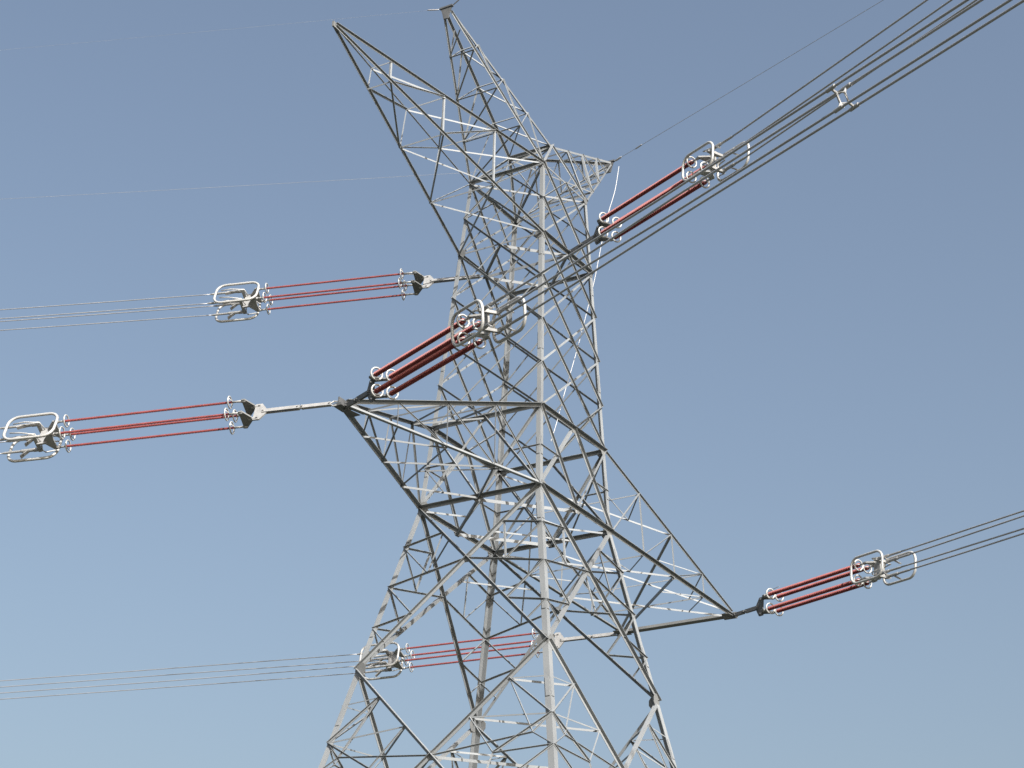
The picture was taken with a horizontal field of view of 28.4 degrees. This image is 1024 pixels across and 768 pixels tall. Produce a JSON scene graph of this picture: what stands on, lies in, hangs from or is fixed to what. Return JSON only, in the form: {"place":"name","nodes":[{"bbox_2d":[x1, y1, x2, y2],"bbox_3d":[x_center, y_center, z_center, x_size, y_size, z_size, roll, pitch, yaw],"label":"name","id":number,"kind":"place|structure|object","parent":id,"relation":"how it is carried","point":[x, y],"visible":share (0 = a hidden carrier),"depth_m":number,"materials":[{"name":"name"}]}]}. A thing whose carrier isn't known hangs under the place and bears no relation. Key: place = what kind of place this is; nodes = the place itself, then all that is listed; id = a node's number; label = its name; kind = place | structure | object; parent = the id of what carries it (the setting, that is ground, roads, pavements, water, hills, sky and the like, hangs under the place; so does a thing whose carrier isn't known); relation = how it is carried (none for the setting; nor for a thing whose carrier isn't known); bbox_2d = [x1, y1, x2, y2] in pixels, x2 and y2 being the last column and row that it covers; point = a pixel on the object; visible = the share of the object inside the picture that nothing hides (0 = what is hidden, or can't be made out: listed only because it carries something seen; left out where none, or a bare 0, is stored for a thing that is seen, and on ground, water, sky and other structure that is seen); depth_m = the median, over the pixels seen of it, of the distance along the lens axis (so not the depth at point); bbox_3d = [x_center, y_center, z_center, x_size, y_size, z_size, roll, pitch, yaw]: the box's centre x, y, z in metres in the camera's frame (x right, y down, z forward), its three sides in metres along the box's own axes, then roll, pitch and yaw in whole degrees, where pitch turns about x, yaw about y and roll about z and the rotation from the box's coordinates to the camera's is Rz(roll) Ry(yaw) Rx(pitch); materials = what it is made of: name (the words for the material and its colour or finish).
{"place":"outdoors","nodes":[
{"label":"outdoors","id":0,"kind":"place"},
{"bbox_2d":[0,0,1023,767],"label":"sky","id":1,"kind":"structure","parent":0,"point":[816,366],"materials":[{"name":"blue"}]},
{"bbox_3d":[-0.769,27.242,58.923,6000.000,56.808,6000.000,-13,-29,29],"label":"ground","id":2,"kind":"structure","parent":0,"visible":0},
{"bbox_2d":[318,4,737,767],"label":"lattice tower","id":3,"kind":"structure","parent":2,"relation":"on","point":[496,552],"depth_m":70.01,"materials":[{"name":"metal"}]},
{"bbox_2d":[0,396,337,462],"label":"insulator string","id":4,"kind":"object","parent":3,"relation":"attached to","point":[53,429],"visible":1,"depth_m":63.03,"materials":[{"name":"metal"}]},
{"bbox_2d":[7,9,438,49],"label":"earth wire","id":5,"kind":"object","parent":3,"relation":"attached to","point":[279,24],"visible":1,"depth_m":73.31,"materials":[{"name":"metal"}]},
{"bbox_2d":[11,164,593,198],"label":"earth wire","id":6,"kind":"object","parent":3,"relation":"attached to","point":[279,183],"visible":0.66,"depth_m":83.08,"materials":[{"name":"metal"}]},
{"bbox_2d":[207,268,481,322],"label":"insulator string","id":7,"kind":"object","parent":3,"relation":"attached to","point":[252,299],"visible":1,"depth_m":75.92,"materials":[{"name":"metal"}]},
{"bbox_2d":[0,303,206,318],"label":"conductor","id":8,"kind":"object","parent":7,"relation":"attached to","point":[103,311],"visible":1,"depth_m":76.76,"materials":[{"name":"metal"}]},
{"bbox_2d":[0,294,209,309],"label":"conductor","id":9,"kind":"object","parent":7,"relation":"attached to","point":[104,302],"visible":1,"depth_m":77.19,"materials":[{"name":"metal"}]},
{"bbox_2d":[0,315,211,330],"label":"conductor","id":10,"kind":"object","parent":7,"relation":"attached to","point":[105,322],"visible":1,"depth_m":77.13,"materials":[{"name":"metal"}]},
{"bbox_2d":[0,306,212,321],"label":"conductor","id":11,"kind":"object","parent":7,"relation":"attached to","point":[107,313],"visible":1,"depth_m":77.55,"materials":[{"name":"metal"}]},
{"bbox_2d":[343,295,526,410],"bbox_3d":[-2.536,-0.649,58.111,1.110,1.496,9.773,17,-29,-28],"label":"insulator string","id":12,"kind":"object","parent":3,"relation":"attached to","point":[484,327],"visible":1,"depth_m":56.89,"materials":[{"name":"red plastic"}]},
{"bbox_2d":[505,0,968,295],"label":"conductor","id":13,"kind":"object","parent":12,"relation":"attached to","point":[770,127],"visible":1,"depth_m":45.50,"materials":[{"name":"metal"}]},
{"bbox_2d":[521,0,982,298],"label":"conductor","id":14,"kind":"object","parent":12,"relation":"attached to","point":[778,130],"visible":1,"depth_m":45.91,"materials":[{"name":"metal"}]},
{"bbox_2d":[825,82,858,113],"bbox_3d":[7.078,-6.126,43.391,0.726,0.731,0.272,16,-29,-27],"label":"bundle spacer","id":15,"kind":"object","parent":14,"relation":"attached to","point":[843,90],"visible":0.98,"depth_m":43.35,"materials":[{"name":"metal"}]},
{"bbox_2d":[505,0,1011,314],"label":"conductor","id":16,"kind":"object","parent":12,"relation":"attached to","point":[795,136],"visible":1,"depth_m":44.96,"materials":[{"name":"metal"}]},
{"bbox_2d":[521,0,1023,317],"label":"conductor","id":17,"kind":"object","parent":12,"relation":"attached to","point":[809,135],"visible":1,"depth_m":45.26,"materials":[{"name":"metal"}]},
{"bbox_2d":[357,628,618,679],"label":"insulator string","id":18,"kind":"object","parent":3,"relation":"attached to","point":[394,661],"visible":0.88,"depth_m":82.04,"materials":[{"name":"metal"}]},
{"bbox_2d":[0,666,354,693],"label":"conductor","id":19,"kind":"object","parent":18,"relation":"attached to","point":[177,680],"visible":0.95,"depth_m":84.25,"materials":[{"name":"metal"}]},
{"bbox_2d":[0,673,354,699],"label":"conductor","id":20,"kind":"object","parent":18,"relation":"attached to","point":[178,686],"visible":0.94,"depth_m":84.74,"materials":[{"name":"metal"}]},
{"bbox_2d":[0,654,356,680],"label":"conductor","id":21,"kind":"object","parent":18,"relation":"attached to","point":[178,667],"visible":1,"depth_m":84.56,"materials":[{"name":"metal"}]},
{"bbox_2d":[3,661,358,686],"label":"conductor","id":22,"kind":"object","parent":18,"relation":"attached to","point":[182,673],"visible":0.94,"depth_m":85.03,"materials":[{"name":"metal"}]},
{"bbox_2d":[551,167,618,440],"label":"pulling rope","id":23,"kind":"object","parent":3,"relation":"hanging from","point":[587,308],"visible":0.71,"depth_m":74.43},
{"bbox_2d":[569,136,749,252],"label":"insulator string","id":24,"kind":"object","parent":3,"relation":"attached to","point":[710,159],"visible":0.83,"depth_m":67.76,"materials":[{"name":"red plastic"}]},
{"bbox_2d":[732,0,927,136],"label":"conductor","id":25,"kind":"object","parent":24,"relation":"attached to","point":[842,59],"visible":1,"depth_m":61.02,"materials":[{"name":"metal"}]},
{"bbox_2d":[732,0,951,150],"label":"conductor","id":26,"kind":"object","parent":24,"relation":"attached to","point":[872,54],"visible":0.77,"depth_m":59.97,"materials":[{"name":"metal"}]},
{"bbox_2d":[745,0,976,156],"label":"conductor","id":27,"kind":"object","parent":24,"relation":"attached to","point":[817,108],"visible":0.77,"depth_m":62.24,"materials":[{"name":"metal"}]},
{"bbox_2d":[615,0,882,160],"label":"earth wire","id":28,"kind":"object","parent":3,"relation":"attached to","point":[618,158],"visible":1,"depth_m":75.75,"materials":[{"name":"metal"}]},
{"bbox_2d":[731,550,916,618],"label":"insulator string","id":29,"kind":"object","parent":3,"relation":"attached to","point":[879,563],"visible":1,"depth_m":72.52,"materials":[{"name":"red plastic"}]},
{"bbox_2d":[901,510,1023,551],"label":"conductor","id":30,"kind":"object","parent":29,"relation":"attached to","point":[959,531],"visible":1,"depth_m":67.45,"materials":[{"name":"metal"}]},
{"bbox_2d":[901,528,1023,567],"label":"conductor","id":31,"kind":"object","parent":29,"relation":"attached to","point":[963,547],"visible":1,"depth_m":67.09,"materials":[{"name":"metal"}]},
{"bbox_2d":[910,533,1023,569],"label":"conductor","id":32,"kind":"object","parent":29,"relation":"attached to","point":[967,551],"visible":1,"depth_m":67.55,"materials":[{"name":"metal"}]},
{"bbox_2d":[910,515,1023,554],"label":"conductor","id":33,"kind":"object","parent":29,"relation":"attached to","point":[968,534],"visible":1,"depth_m":67.66,"materials":[{"name":"metal"}]}
]}

